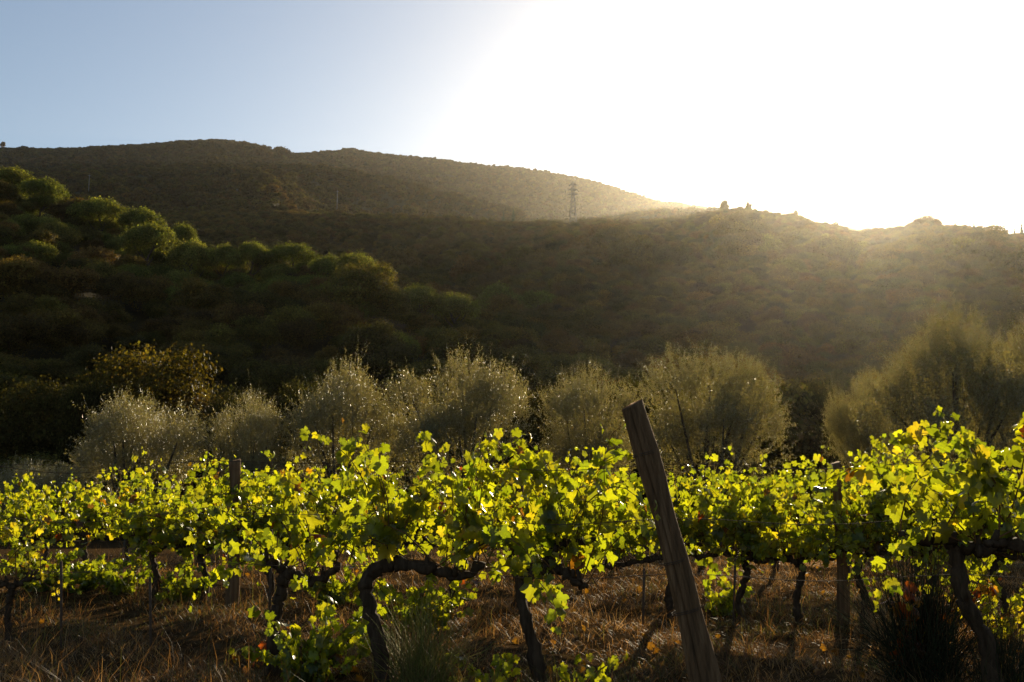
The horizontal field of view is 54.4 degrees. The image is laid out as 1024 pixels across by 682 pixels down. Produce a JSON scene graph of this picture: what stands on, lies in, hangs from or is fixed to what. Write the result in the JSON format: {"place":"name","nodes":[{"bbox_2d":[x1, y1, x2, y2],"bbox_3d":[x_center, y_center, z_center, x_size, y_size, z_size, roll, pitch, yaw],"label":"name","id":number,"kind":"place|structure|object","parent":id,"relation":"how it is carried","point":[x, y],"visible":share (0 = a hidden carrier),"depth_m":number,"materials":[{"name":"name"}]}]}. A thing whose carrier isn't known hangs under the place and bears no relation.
{"place":"outdoors","nodes":[
{"label":"outdoors","id":0,"kind":"place"},
{"bbox_2d":[2,158,656,219],"bbox_3d":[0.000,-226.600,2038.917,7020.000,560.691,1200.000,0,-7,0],"label":"mountain","id":1,"kind":"structure","parent":0,"point":[473,174],"depth_m":2180.72,"materials":[{"name":"green plant"}]},
{"bbox_2d":[74,169,695,221],"bbox_3d":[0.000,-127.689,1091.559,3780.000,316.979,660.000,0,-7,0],"label":"ridge","id":2,"kind":"structure","parent":0,"point":[392,202],"depth_m":1069.28,"materials":[{"name":"green plant"}]},
{"bbox_2d":[0,234,974,545],"bbox_3d":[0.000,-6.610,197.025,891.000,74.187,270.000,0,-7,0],"label":"hillside","id":3,"kind":"structure","parent":0,"point":[310,350],"depth_m":160.27,"materials":[{"name":"green plant"}]},
{"bbox_2d":[15,176,71,215],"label":"umbrella pine","id":4,"kind":"object","parent":3,"relation":"on","point":[44,185],"visible":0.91,"depth_m":225.08,"materials":[{"name":"green plant"}]},
{"bbox_2d":[0,374,90,535],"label":"oak tree","id":5,"kind":"object","parent":3,"relation":"on","point":[18,426],"visible":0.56,"depth_m":67.38,"materials":[{"name":"green plant"}]},
{"bbox_2d":[54,374,123,533],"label":"oak tree","id":6,"kind":"object","parent":3,"relation":"on","point":[91,397],"visible":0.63,"depth_m":64.80,"materials":[{"name":"green plant"}]},
{"bbox_2d":[65,195,128,232],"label":"umbrella pine","id":7,"kind":"object","parent":3,"relation":"on","point":[98,207],"visible":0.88,"depth_m":216.44,"materials":[{"name":"green plant"}]},
{"bbox_2d":[113,205,166,233],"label":"umbrella pine","id":8,"kind":"object","parent":3,"relation":"on","point":[134,216],"visible":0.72,"depth_m":213.92,"materials":[{"name":"green plant"}]},
{"bbox_2d":[115,221,180,265],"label":"umbrella pine","id":9,"kind":"object","parent":3,"relation":"on","point":[162,239],"visible":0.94,"depth_m":197.05,"materials":[{"name":"green plant"}]},
{"bbox_2d":[75,333,222,520],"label":"oak tree","id":10,"kind":"object","parent":3,"relation":"on","point":[136,372],"visible":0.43,"depth_m":71.60,"materials":[{"name":"green plant"}]},
{"bbox_2d":[171,221,200,244],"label":"umbrella pine","id":11,"kind":"object","parent":3,"relation":"on","point":[182,231],"visible":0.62,"depth_m":208.40,"materials":[{"name":"green plant"}]},
{"bbox_2d":[164,238,220,277],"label":"umbrella pine","id":12,"kind":"object","parent":3,"relation":"on","point":[192,253],"visible":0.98,"depth_m":191.36,"materials":[{"name":"green plant"}]},
{"bbox_2d":[161,381,285,478],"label":"woodland tree","id":13,"kind":"object","parent":3,"relation":"on","point":[195,402],"visible":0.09,"depth_m":69.08,"materials":[{"name":"green plant"}]},
{"bbox_2d":[204,242,245,277],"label":"umbrella pine","id":14,"kind":"object","parent":3,"relation":"on","point":[227,256],"visible":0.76,"depth_m":197.60,"materials":[{"name":"green plant"}]},
{"bbox_2d":[186,384,271,480],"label":"tree","id":15,"kind":"object","parent":3,"relation":"on","point":[219,406],"visible":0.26,"depth_m":62.67,"materials":[{"name":"green plant"}]},
{"bbox_2d":[236,240,267,274],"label":"umbrella pine","id":16,"kind":"object","parent":3,"relation":"on","point":[248,251],"visible":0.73,"depth_m":201.62,"materials":[{"name":"green plant"}]},
{"bbox_2d":[259,241,320,266],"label":"umbrella pine","id":17,"kind":"object","parent":3,"relation":"on","point":[290,253],"visible":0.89,"depth_m":198.93,"materials":[{"name":"green plant"}]},
{"bbox_2d":[267,374,335,476],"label":"oak tree","id":18,"kind":"object","parent":3,"relation":"on","point":[284,400],"visible":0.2,"depth_m":64.95,"materials":[{"name":"green plant"}]},
{"bbox_2d":[308,252,339,277],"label":"umbrella pine","id":19,"kind":"object","parent":3,"relation":"on","point":[324,262],"visible":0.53,"depth_m":190.70,"materials":[{"name":"green plant"}]},
{"bbox_2d":[328,249,379,278],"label":"umbrella pine","id":20,"kind":"object","parent":3,"relation":"on","point":[345,259],"visible":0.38,"depth_m":186.68,"materials":[{"name":"green plant"}]},
{"bbox_2d":[378,371,449,541],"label":"oak tree","id":21,"kind":"object","parent":3,"relation":"on","point":[409,411],"visible":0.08,"depth_m":65.47,"materials":[{"name":"green plant"}]},
{"bbox_2d":[404,282,444,332],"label":"umbrella pine","id":22,"kind":"object","parent":3,"relation":"on","point":[419,292],"visible":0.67,"depth_m":182.09,"materials":[{"name":"green plant"}]},
{"bbox_2d":[426,289,481,326],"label":"umbrella pine","id":23,"kind":"object","parent":3,"relation":"on","point":[464,304],"visible":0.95,"depth_m":183.80,"materials":[{"name":"green plant"}]},
{"bbox_2d":[474,281,520,310],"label":"umbrella pine","id":24,"kind":"object","parent":3,"relation":"on","point":[500,289],"visible":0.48,"depth_m":270.52,"materials":[{"name":"green plant"}]},
{"bbox_2d":[499,381,562,502],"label":"oak tree","id":25,"kind":"object","parent":3,"relation":"on","point":[536,435],"visible":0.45,"depth_m":63.06,"materials":[{"name":"green plant"}]},
{"bbox_2d":[515,288,555,308],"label":"umbrella pine","id":26,"kind":"object","parent":3,"relation":"on","point":[531,299],"visible":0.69,"depth_m":239.47,"materials":[{"name":"green plant"}]},
{"bbox_2d":[593,370,660,481],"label":"oak tree","id":27,"kind":"object","parent":3,"relation":"on","point":[635,385],"visible":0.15,"depth_m":65.28,"materials":[{"name":"green plant"}]},
{"bbox_2d":[773,373,837,543],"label":"oak tree","id":28,"kind":"object","parent":3,"relation":"on","point":[817,410],"visible":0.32,"depth_m":60.71,"materials":[{"name":"green plant"}]},
{"bbox_2d":[880,352,1019,472],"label":"tree","id":29,"kind":"object","parent":3,"relation":"on","point":[937,423],"visible":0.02,"depth_m":65.28,"materials":[{"name":"green plant"}]},
{"bbox_2d":[0,541,1023,681],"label":"ground","id":30,"kind":"structure","parent":0,"point":[219,645],"depth_m":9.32,"materials":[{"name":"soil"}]},
{"bbox_2d":[0,541,77,591],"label":"sucker bush","id":31,"kind":"object","parent":30,"relation":"on","point":[67,559],"visible":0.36,"depth_m":11.67,"materials":[{"name":"green plant"}]},
{"bbox_2d":[0,504,81,646],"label":"grape vine","id":32,"kind":"object","parent":30,"relation":"on","point":[11,535],"visible":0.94,"depth_m":8.51,"materials":[{"name":"green plant"}]},
{"bbox_2d":[0,481,92,590],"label":"grape vine","id":33,"kind":"object","parent":30,"relation":"on","point":[17,510],"visible":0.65,"depth_m":11.80,"materials":[{"name":"green plant"}]},
{"bbox_2d":[0,452,96,554],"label":"olive tree","id":34,"kind":"object","parent":30,"relation":"on","point":[45,478],"visible":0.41,"depth_m":22.63,"materials":[{"name":"green plant"}]},
{"bbox_2d":[0,467,110,560],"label":"grape vine","id":35,"kind":"object","parent":30,"relation":"on","point":[66,494],"visible":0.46,"depth_m":15.39,"materials":[{"name":"green plant"}]},
{"bbox_2d":[60,561,62,648],"bbox_3d":[-3.735,2.262,8.249,0.066,0.857,0.022,0,-7,0],"label":"vine stake","id":36,"kind":"object","parent":30,"relation":"on","point":[61,601],"visible":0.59,"depth_m":8.25,"materials":[{"name":"wood"}]},
{"bbox_2d":[0,481,152,591],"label":"grape vine","id":37,"kind":"object","parent":30,"relation":"on","point":[88,516],"visible":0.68,"depth_m":11.57,"materials":[{"name":"green plant"}]},
{"bbox_2d":[36,550,126,592],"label":"sucker bush","id":38,"kind":"object","parent":30,"relation":"on","point":[74,582],"visible":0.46,"depth_m":11.47,"materials":[{"name":"green plant"}]},
{"bbox_2d":[58,552,161,594],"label":"sucker bush","id":39,"kind":"object","parent":30,"relation":"on","point":[105,578],"visible":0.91,"depth_m":11.12,"materials":[{"name":"green plant"}]},
{"bbox_2d":[66,464,170,565],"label":"grape vine","id":40,"kind":"object","parent":30,"relation":"on","point":[124,487],"visible":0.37,"depth_m":15.12,"materials":[{"name":"green plant"}]},
{"bbox_2d":[58,381,228,551],"bbox_3d":[-10.116,3.708,27.049,4.280,5.346,4.555,3,-7,-23],"label":"olive tree","id":41,"kind":"object","parent":30,"relation":"on","point":[121,427],"visible":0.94,"depth_m":26.32,"materials":[{"name":"green plant"}]},
{"bbox_2d":[65,447,228,597],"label":"grape vine","id":42,"kind":"object","parent":30,"relation":"on","point":[144,528],"visible":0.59,"depth_m":11.06,"materials":[{"name":"green plant"}]},
{"bbox_2d":[144,552,216,601],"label":"sucker bush","id":43,"kind":"object","parent":30,"relation":"on","point":[184,586],"visible":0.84,"depth_m":10.82,"materials":[{"name":"green plant"}]},
{"bbox_2d":[113,447,323,603],"bbox_3d":[-3.086,2.084,10.886,2.100,1.854,1.571,6,-9,-44],"label":"grape vine","id":44,"kind":"object","parent":30,"relation":"on","point":[161,540],"visible":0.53,"depth_m":10.85,"materials":[{"name":"green plant"}]},
{"bbox_2d":[168,455,293,543],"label":"grape vine","id":45,"kind":"object","parent":30,"relation":"on","point":[212,484],"visible":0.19,"depth_m":14.82,"materials":[{"name":"green plant"}]},
{"bbox_2d":[225,459,240,605],"bbox_3d":[-3.003,2.236,10.744,0.156,1.914,0.134,0,-7,0],"label":"trellis post","id":46,"kind":"object","parent":30,"relation":"on","point":[234,475],"visible":0.56,"depth_m":10.70,"materials":[{"name":"brown wood"}]},
{"bbox_2d":[204,369,294,552],"bbox_3d":[-7.382,3.680,27.889,2.676,5.813,2.936,-1,-7,6],"label":"olive tree","id":47,"kind":"object","parent":30,"relation":"on","point":[259,426],"visible":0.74,"depth_m":27.58,"materials":[{"name":"green plant"}]},
{"bbox_2d":[174,450,379,602],"bbox_3d":[-2.529,2.060,10.588,2.258,1.797,1.276,0,-7,0],"label":"grape vine","id":48,"kind":"object","parent":30,"relation":"on","point":[262,523],"visible":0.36,"depth_m":10.69,"materials":[{"name":"green plant"}]},
{"bbox_2d":[163,437,437,676],"bbox_3d":[-1.617,1.631,7.140,1.890,1.871,1.309,-4,-8,31],"label":"grape vine","id":49,"kind":"object","parent":30,"relation":"on","point":[300,532],"visible":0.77,"depth_m":7.32,"materials":[{"name":"green plant"}]},
{"bbox_2d":[240,463,360,565],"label":"grape vine","id":50,"kind":"object","parent":30,"relation":"on","point":[314,481],"visible":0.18,"depth_m":14.71,"materials":[{"name":"green plant"}]},
{"bbox_2d":[227,595,389,681],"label":"sucker bush","id":51,"kind":"object","parent":30,"relation":"on","point":[315,652],"visible":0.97,"depth_m":6.91,"materials":[{"name":"green plant"}]},
{"bbox_2d":[236,466,407,604],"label":"grape vine","id":52,"kind":"object","parent":30,"relation":"on","point":[327,518],"visible":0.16,"depth_m":10.57,"materials":[{"name":"green plant"}]},
{"bbox_2d":[301,550,386,604],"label":"vine","id":53,"kind":"object","parent":30,"relation":"on","point":[332,585],"visible":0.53,"depth_m":10.55,"materials":[{"name":"green plant"}]},
{"bbox_2d":[279,339,414,551],"bbox_3d":[-5.012,3.444,29.719,3.959,7.424,4.682,-4,-8,34],"label":"olive tree","id":54,"kind":"object","parent":30,"relation":"on","point":[323,417],"visible":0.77,"depth_m":29.11,"materials":[{"name":"green plant"}]},
{"bbox_2d":[313,472,436,561],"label":"grape vine","id":55,"kind":"object","parent":30,"relation":"on","point":[344,498],"visible":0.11,"depth_m":14.50,"materials":[{"name":"green plant"}]},
{"bbox_2d":[351,557,479,631],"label":"sucker bush","id":56,"kind":"object","parent":30,"relation":"on","point":[413,594],"visible":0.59,"depth_m":9.07,"materials":[{"name":"green plant"}]},
{"bbox_2d":[269,418,568,681],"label":"grape vine","id":57,"kind":"object","parent":30,"relation":"on","point":[390,527],"visible":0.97,"depth_m":6.74,"materials":[{"name":"green plant"}]},
{"bbox_2d":[324,586,515,681],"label":"tussock","id":58,"kind":"object","parent":30,"relation":"on","point":[423,659],"visible":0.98,"depth_m":6.64,"materials":[{"name":"green plant"}]},
{"bbox_2d":[351,449,547,607],"bbox_3d":[-0.688,2.021,10.410,1.992,1.799,1.400,2,-7,-19],"label":"grape vine","id":59,"kind":"object","parent":30,"relation":"on","point":[419,531],"visible":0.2,"depth_m":10.41,"materials":[{"name":"green plant"}]},
{"bbox_2d":[376,332,536,542],"bbox_3d":[-1.771,3.393,28.960,4.892,7.211,4.597,-1,-7,6],"label":"olive tree","id":60,"kind":"object","parent":30,"relation":"on","point":[464,419],"visible":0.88,"depth_m":28.41,"materials":[{"name":"green plant"}]},
{"bbox_2d":[446,652,519,681],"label":"vine shoot","id":61,"kind":"object","parent":30,"relation":"on","point":[499,670],"visible":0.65,"depth_m":7.10,"materials":[{"name":"plant"}]},
{"bbox_2d":[475,662,520,681],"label":"vine shoot","id":62,"kind":"object","parent":30,"relation":"on","point":[507,668],"visible":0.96,"depth_m":6.39,"materials":[{"name":"plant"}]},
{"bbox_2d":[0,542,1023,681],"bbox_3d":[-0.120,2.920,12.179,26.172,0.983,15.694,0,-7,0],"label":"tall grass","id":63,"kind":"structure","parent":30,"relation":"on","point":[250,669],"depth_m":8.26,"materials":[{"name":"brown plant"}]},
{"bbox_2d":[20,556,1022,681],"bbox_3d":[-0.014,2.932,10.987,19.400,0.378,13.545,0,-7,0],"label":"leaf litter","id":64,"kind":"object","parent":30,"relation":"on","point":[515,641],"visible":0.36,"depth_m":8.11,"materials":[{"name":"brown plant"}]},
{"bbox_2d":[429,447,623,610],"bbox_3d":[0.098,2.008,10.368,2.260,1.827,1.342,-2,-7,15],"label":"grape vine","id":65,"kind":"object","parent":30,"relation":"on","point":[513,498],"visible":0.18,"depth_m":10.25,"materials":[{"name":"green plant"}]},
{"bbox_2d":[423,422,702,681],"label":"grape vine","id":66,"kind":"object","parent":30,"relation":"on","point":[582,515],"visible":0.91,"depth_m":6.79,"materials":[{"name":"green plant"}]},
{"bbox_2d":[529,339,650,507],"bbox_3d":[2.592,3.858,32.569,4.205,7.922,4.614,-2,-7,19],"label":"olive tree","id":67,"kind":"object","parent":30,"relation":"on","point":[576,399],"visible":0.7,"depth_m":32.09,"materials":[{"name":"green plant"}]},
{"bbox_2d":[553,651,628,681],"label":"vine shoot","id":68,"kind":"object","parent":30,"relation":"on","point":[592,676],"visible":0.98,"depth_m":6.50,"materials":[{"name":"plant"}]},
{"bbox_2d":[527,459,737,618],"bbox_3d":[1.148,1.965,9.661,2.157,1.733,1.044,0,-7,0],"label":"grape vine","id":69,"kind":"object","parent":30,"relation":"on","point":[640,556],"visible":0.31,"depth_m":9.70,"materials":[{"name":"green plant"}]},
{"bbox_2d":[622,399,721,681],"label":"leaning post","id":70,"kind":"object","parent":30,"relation":"on","point":[701,662],"visible":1,"depth_m":6.43,"materials":[{"name":"brown wood"}]},
{"bbox_2d":[0,511,971,524],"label":"trellis wire","id":71,"kind":"object","parent":70,"relation":"attached to","point":[490,520],"visible":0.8,"depth_m":6.69,"materials":[{"name":"grey metal"}]},
{"bbox_2d":[0,461,1005,473],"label":"trellis wire","id":72,"kind":"object","parent":70,"relation":"attached to","point":[477,466],"visible":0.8,"depth_m":6.83,"materials":[{"name":"grey metal"}]},
{"bbox_2d":[1,562,1023,581],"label":"trellis wire","id":73,"kind":"object","parent":70,"relation":"attached to","point":[511,576],"visible":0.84,"depth_m":6.65,"materials":[{"name":"grey metal"}]},
{"bbox_2d":[613,330,812,550],"bbox_3d":[5.847,3.404,29.627,5.864,7.608,5.542,1,-7,-9],"label":"olive tree","id":74,"kind":"object","parent":30,"relation":"on","point":[734,415],"visible":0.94,"depth_m":29.32,"materials":[{"name":"green plant"}]},
{"bbox_2d":[666,464,763,573],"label":"grape vine","id":75,"kind":"object","parent":30,"relation":"on","point":[692,489],"visible":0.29,"depth_m":13.62,"materials":[{"name":"green plant"}]},
{"bbox_2d":[702,576,753,616],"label":"sucker bush","id":76,"kind":"object","parent":30,"relation":"on","point":[725,602],"visible":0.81,"depth_m":10.06,"materials":[{"name":"green plant"}]},
{"bbox_2d":[651,446,816,624],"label":"grape vine","id":77,"kind":"object","parent":30,"relation":"on","point":[708,541],"visible":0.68,"depth_m":9.69,"materials":[{"name":"green plant"}]},
{"bbox_2d":[722,455,828,572],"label":"grape vine","id":78,"kind":"object","parent":30,"relation":"on","point":[753,492],"visible":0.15,"depth_m":13.41,"materials":[{"name":"green plant"}]},
{"bbox_2d":[698,461,875,625],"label":"grape vine","id":79,"kind":"object","parent":30,"relation":"on","point":[773,514],"visible":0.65,"depth_m":9.57,"materials":[{"name":"green plant"}]},
{"bbox_2d":[777,452,873,572],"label":"grape vine","id":80,"kind":"object","parent":30,"relation":"on","point":[845,485],"visible":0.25,"depth_m":13.18,"materials":[{"name":"green plant"}]},
{"bbox_2d":[812,396,863,502],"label":"tree","id":81,"kind":"object","parent":30,"relation":"on","point":[830,457],"visible":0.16,"depth_m":57.13,"materials":[{"name":"green plant"}]},
{"bbox_2d":[830,461,849,625],"bbox_3d":[3.127,2.091,9.479,0.158,1.879,0.122,0,-7,0],"label":"trellis post","id":82,"kind":"object","parent":30,"relation":"on","point":[841,569],"visible":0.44,"depth_m":9.42,"materials":[{"name":"brown wood"}]},
{"bbox_2d":[3,464,1004,475],"bbox_3d":[-0.500,1.320,10.221,15.215,0.105,0.005,-1,-7,10],"label":"trellis wire","id":83,"kind":"object","parent":82,"relation":"attached to","point":[399,472],"visible":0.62,"depth_m":10.46,"materials":[{"name":"grey metal"}]},
{"bbox_2d":[813,359,906,491],"bbox_3d":[10.565,3.747,29.604,2.503,6.695,2.664,0,-7,-4],"label":"olive tree","id":84,"kind":"object","parent":30,"relation":"on","point":[847,430],"visible":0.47,"depth_m":29.76,"materials":[{"name":"green plant"}]},
{"bbox_2d":[753,435,981,625],"bbox_3d":[3.396,1.858,9.444,1.685,1.917,1.545,6,-9,-44],"label":"grape vine","id":85,"kind":"object","parent":30,"relation":"on","point":[845,536],"visible":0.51,"depth_m":9.31,"materials":[{"name":"green plant"}]},
{"bbox_2d":[833,594,902,642],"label":"tussock","id":86,"kind":"object","parent":30,"relation":"on","point":[866,619],"visible":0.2,"depth_m":8.78,"materials":[{"name":"plant"}]},
{"bbox_2d":[754,532,1023,681],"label":"broom bush","id":87,"kind":"object","parent":30,"relation":"on","point":[933,637],"visible":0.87,"depth_m":6.63,"materials":[{"name":"green plant"}]},
{"bbox_2d":[794,405,1023,681],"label":"grape vine","id":88,"kind":"object","parent":30,"relation":"on","point":[981,523],"visible":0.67,"depth_m":6.28,"materials":[{"name":"green plant"}]},
{"bbox_2d":[809,433,1014,601],"bbox_3d":[3.770,1.782,9.027,2.127,1.925,1.255,-1,-7,12],"label":"grape vine","id":89,"kind":"object","parent":30,"relation":"on","point":[889,535],"visible":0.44,"depth_m":9.09,"materials":[{"name":"green plant"}]},
{"bbox_2d":[840,273,1023,535],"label":"olive tree","id":90,"kind":"object","parent":30,"relation":"on","point":[976,374],"visible":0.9,"depth_m":24.41,"materials":[{"name":"green plant"}]},
{"bbox_2d":[879,581,998,681],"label":"red weed","id":91,"kind":"object","parent":30,"relation":"on","point":[994,590],"visible":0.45,"depth_m":6.63,"materials":[{"name":"plant"}]},
{"bbox_2d":[879,603,1023,681],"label":"broom bush","id":92,"kind":"object","parent":30,"relation":"on","point":[1010,670],"visible":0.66,"depth_m":6.29,"materials":[{"name":"green plant"}]},
{"bbox_2d":[887,412,1023,552],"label":"grape vine","id":93,"kind":"object","parent":30,"relation":"on","point":[989,482],"visible":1,"depth_m":5.57,"materials":[{"name":"green plant"}]},
{"bbox_2d":[898,445,1023,631],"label":"grape vine","id":94,"kind":"object","parent":30,"relation":"on","point":[1003,597],"visible":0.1,"depth_m":8.91,"materials":[{"name":"green plant"}]},
{"bbox_2d":[916,446,1023,602],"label":"grape vine","id":95,"kind":"object","parent":30,"relation":"on","point":[1015,556],"visible":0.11,"depth_m":8.86,"materials":[{"name":"green plant"}]},
{"bbox_2d":[919,555,1023,639],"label":"sucker bush","id":96,"kind":"object","parent":30,"relation":"on","point":[1015,598],"visible":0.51,"depth_m":8.57,"materials":[{"name":"green plant"}]},
{"bbox_2d":[960,286,1023,480],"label":"olive tree","id":97,"kind":"object","parent":30,"relation":"on","point":[1020,344],"visible":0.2,"depth_m":26.91,"materials":[{"name":"green plant"}]},
{"bbox_2d":[0,0,1023,233],"label":"sky","id":98,"kind":"structure","parent":0,"point":[851,113],"materials":[{"name":"white"}]},
{"bbox_2d":[128,203,990,301],"bbox_3d":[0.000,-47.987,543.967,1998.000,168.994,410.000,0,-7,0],"label":"hill","id":99,"kind":"structure","parent":0,"point":[369,248],"depth_m":532.44,"materials":[{"name":"green plant"}]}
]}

